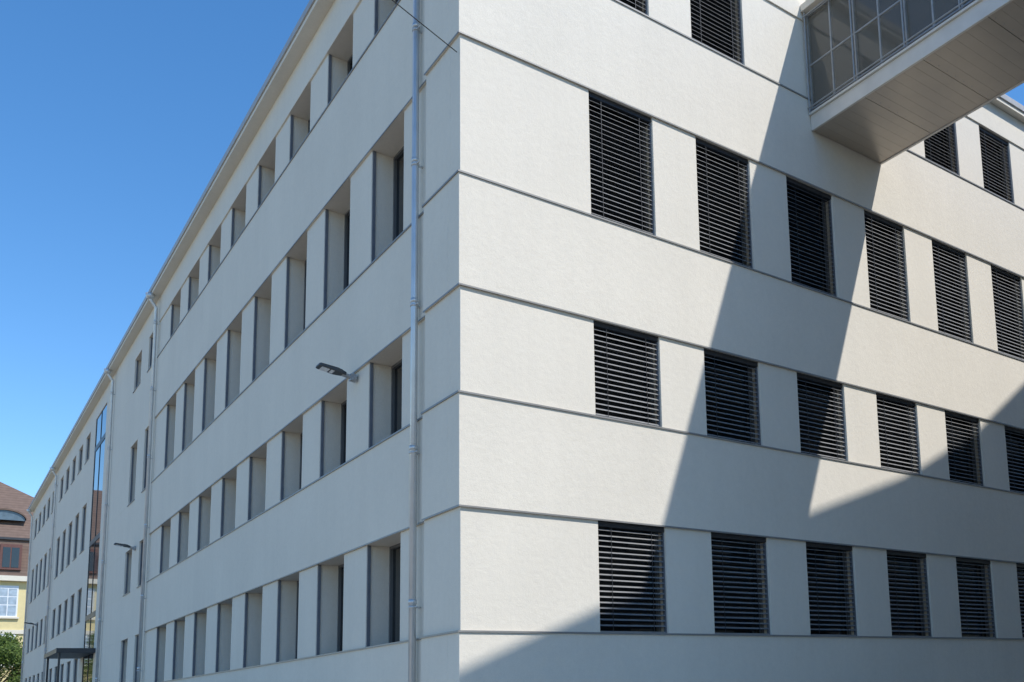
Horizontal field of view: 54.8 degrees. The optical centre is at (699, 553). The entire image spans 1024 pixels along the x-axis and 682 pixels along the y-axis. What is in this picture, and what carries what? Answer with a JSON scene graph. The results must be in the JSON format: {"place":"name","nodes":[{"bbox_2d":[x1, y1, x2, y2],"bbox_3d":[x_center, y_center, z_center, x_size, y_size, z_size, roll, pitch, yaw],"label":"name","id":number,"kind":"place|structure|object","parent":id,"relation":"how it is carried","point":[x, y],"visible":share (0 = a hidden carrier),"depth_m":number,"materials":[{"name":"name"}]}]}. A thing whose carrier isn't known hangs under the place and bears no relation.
{"place":"outdoors","nodes":[
{"label":"outdoors","id":0,"kind":"place"},
{"bbox_2d":[0,0,1023,496],"label":"sky","id":1,"kind":"structure","parent":0,"point":[117,117],"materials":[{"name":"blue"}]},
{"label":"ground","id":2,"kind":"structure","parent":0,"visible":0},
{"bbox_2d":[0,631,24,681],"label":"deciduous tree","id":3,"kind":"object","parent":2,"relation":"on","point":[10,652],"visible":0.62,"depth_m":78.33,"materials":[{"name":"green plant"}]},
{"bbox_2d":[0,581,28,681],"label":"walls","id":4,"kind":"structure","parent":2,"relation":"on","point":[11,624],"depth_m":85.73,"materials":[{"name":"yellow paint"}]},
{"bbox_2d":[0,585,18,664],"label":"window frames","id":5,"kind":"structure","parent":4,"relation":"in","point":[8,588],"depth_m":85.46,"materials":[{"name":"white wood"}]},
{"bbox_2d":[0,588,16,639],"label":"window panes","id":6,"kind":"object","parent":5,"relation":"in","point":[11,611],"visible":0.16,"depth_m":85.35,"materials":[{"name":"glass"}]},
{"bbox_2d":[0,617,18,666],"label":"window sills","id":7,"kind":"structure","parent":4,"relation":"attached to","point":[9,618],"depth_m":85.15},
{"bbox_2d":[0,575,26,633],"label":"cornice","id":8,"kind":"structure","parent":4,"relation":"on","point":[13,578],"depth_m":85.39,"materials":[{"name":"white paint"}]},
{"bbox_2d":[0,482,33,575],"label":"mansard roof","id":9,"kind":"structure","parent":8,"relation":"on","point":[14,498],"depth_m":88.69,"materials":[{"name":"tile"}]},
{"bbox_2d":[0,544,22,569],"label":"dormers","id":10,"kind":"object","parent":9,"relation":"attached to","point":[11,546],"visible":0.24,"depth_m":85.70,"materials":[{"name":"brown wood"}]},
{"bbox_2d":[2,547,19,567],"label":"dormer panes","id":11,"kind":"object","parent":10,"relation":"attached to","point":[14,558],"visible":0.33,"depth_m":85.66,"materials":[{"name":"clear glass"}]},
{"bbox_2d":[0,510,24,520],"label":"eyebrow window","id":12,"kind":"structure","parent":9,"relation":"attached to","point":[7,515],"depth_m":88.20,"materials":[{"name":"clear glass"}]},
{"bbox_2d":[0,508,26,519],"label":"eyebrow dormer","id":13,"kind":"object","parent":9,"relation":"on","point":[19,512],"visible":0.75,"depth_m":88.35,"materials":[{"name":"tile"}]},
{"bbox_2d":[0,537,31,540],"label":"roof break trim","id":14,"kind":"structure","parent":9,"relation":"attached to","point":[13,538],"depth_m":86.81,"materials":[{"name":"grey metal"}]},
{"bbox_2d":[44,648,94,681],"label":"entrance canopy","id":15,"kind":"object","parent":2,"relation":"on","point":[67,653],"visible":1,"depth_m":41.02,"materials":[{"name":"grey metal"}]},
{"bbox_2d":[22,0,1023,681],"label":"walls","id":16,"kind":"structure","parent":2,"relation":"on","point":[494,114],"depth_m":18.23,"materials":[{"name":"white paint"}]},
{"bbox_2d":[20,509,32,681],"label":"downpipe","id":17,"kind":"object","parent":16,"relation":"attached to","point":[29,511],"visible":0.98,"depth_m":67.60,"materials":[{"name":"metal"}]},
{"bbox_2d":[42,467,56,681],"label":"downpipe","id":18,"kind":"object","parent":16,"relation":"attached to","point":[52,469],"visible":1,"depth_m":56.40,"materials":[{"name":"metal"}]},
{"bbox_2d":[82,404,106,681],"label":"stair glazing","id":19,"kind":"structure","parent":16,"relation":"attached to","point":[95,556],"depth_m":43.55,"materials":[{"name":"blue glass"}]},
{"bbox_2d":[82,416,105,679],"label":"stair mullions","id":20,"kind":"object","parent":19,"relation":"attached to","point":[92,542],"visible":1,"depth_m":43.94,"materials":[{"name":"grey metal"}]},
{"bbox_2d":[95,368,114,681],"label":"downpipe","id":21,"kind":"object","parent":16,"relation":"attached to","point":[108,371],"visible":0.99,"depth_m":40.51,"materials":[{"name":"metal"}]},
{"bbox_2d":[114,543,135,550],"bbox_3d":[-20.790,-0.257,34.743,0.683,0.228,0.258,5,-11,-39],"label":"wall lamp","id":22,"kind":"object","parent":16,"relation":"attached to","point":[126,545],"visible":1,"depth_m":34.71,"materials":[{"name":"metal"}]},
{"bbox_2d":[137,292,158,681],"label":"downpipe","id":23,"kind":"object","parent":16,"relation":"attached to","point":[150,296],"visible":0.99,"depth_m":33.20,"materials":[{"name":"metal"}]},
{"bbox_2d":[316,362,356,382],"bbox_3d":[-6.644,-3.308,17.580,0.683,0.228,0.258,5,-11,-39],"label":"wall lamp","id":24,"kind":"object","parent":16,"relation":"attached to","point":[334,370],"visible":1,"depth_m":17.53,"materials":[{"name":"metal"}]},
{"bbox_2d":[408,0,422,681],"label":"downpipe","id":25,"kind":"object","parent":16,"relation":"attached to","point":[414,306],"visible":0.98,"depth_m":15.40,"materials":[{"name":"metal"}]},
{"bbox_2d":[26,0,1023,681],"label":"window reveals","id":26,"kind":"object","parent":16,"relation":"attached to","point":[372,424],"visible":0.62,"depth_m":21.77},
{"bbox_2d":[26,0,1023,681],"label":"string course","id":27,"kind":"object","parent":16,"relation":"attached to","point":[560,408],"visible":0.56,"depth_m":18.08,"materials":[{"name":"grey concrete"}]},
{"bbox_2d":[30,0,1023,511],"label":"roof soffit","id":28,"kind":"structure","parent":16,"relation":"on","point":[298,46],"depth_m":26.74,"materials":[{"name":"white paint"}]},
{"bbox_2d":[28,0,1023,508],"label":"roof edge","id":29,"kind":"object","parent":28,"relation":"on","point":[296,30],"visible":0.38,"depth_m":26.64,"materials":[{"name":"metal"}]},
{"bbox_2d":[295,0,1020,658],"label":"window frames","id":30,"kind":"structure","parent":16,"relation":"attached to","point":[651,384],"depth_m":19.12,"materials":[{"name":"grey metal"}]},
{"bbox_2d":[340,0,1023,650],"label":"window glazing","id":31,"kind":"structure","parent":30,"relation":"in","point":[712,34],"depth_m":18.52,"materials":[{"name":"black glass"}]},
{"bbox_2d":[588,0,1023,636],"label":"blind boxes","id":32,"kind":"object","parent":16,"relation":"attached to","point":[646,120],"visible":0.9,"depth_m":18.63,"materials":[{"name":"grey metal"}]},
{"bbox_2d":[589,0,1023,637],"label":"blind slats","id":33,"kind":"object","parent":32,"relation":"hanging from","point":[799,424],"visible":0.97,"depth_m":18.35,"materials":[{"name":"grey metal"}]},
{"bbox_2d":[800,0,1023,164],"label":"pedestrian bridge","id":34,"kind":"structure","parent":16,"relation":"attached to","point":[890,79],"depth_m":18.85,"materials":[{"name":"metal"}]},
{"bbox_3d":[-13.338,-5.400,2.625,0.800,15.620,0.320,5,-11,-39],"label":"utility pole","id":35,"kind":"object","parent":2,"relation":"on","visible":0},
{"bbox_2d":[392,0,456,51],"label":"overhead cable","id":36,"kind":"object","parent":35,"relation":"attached to","point":[424,25],"visible":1,"depth_m":14.41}
]}

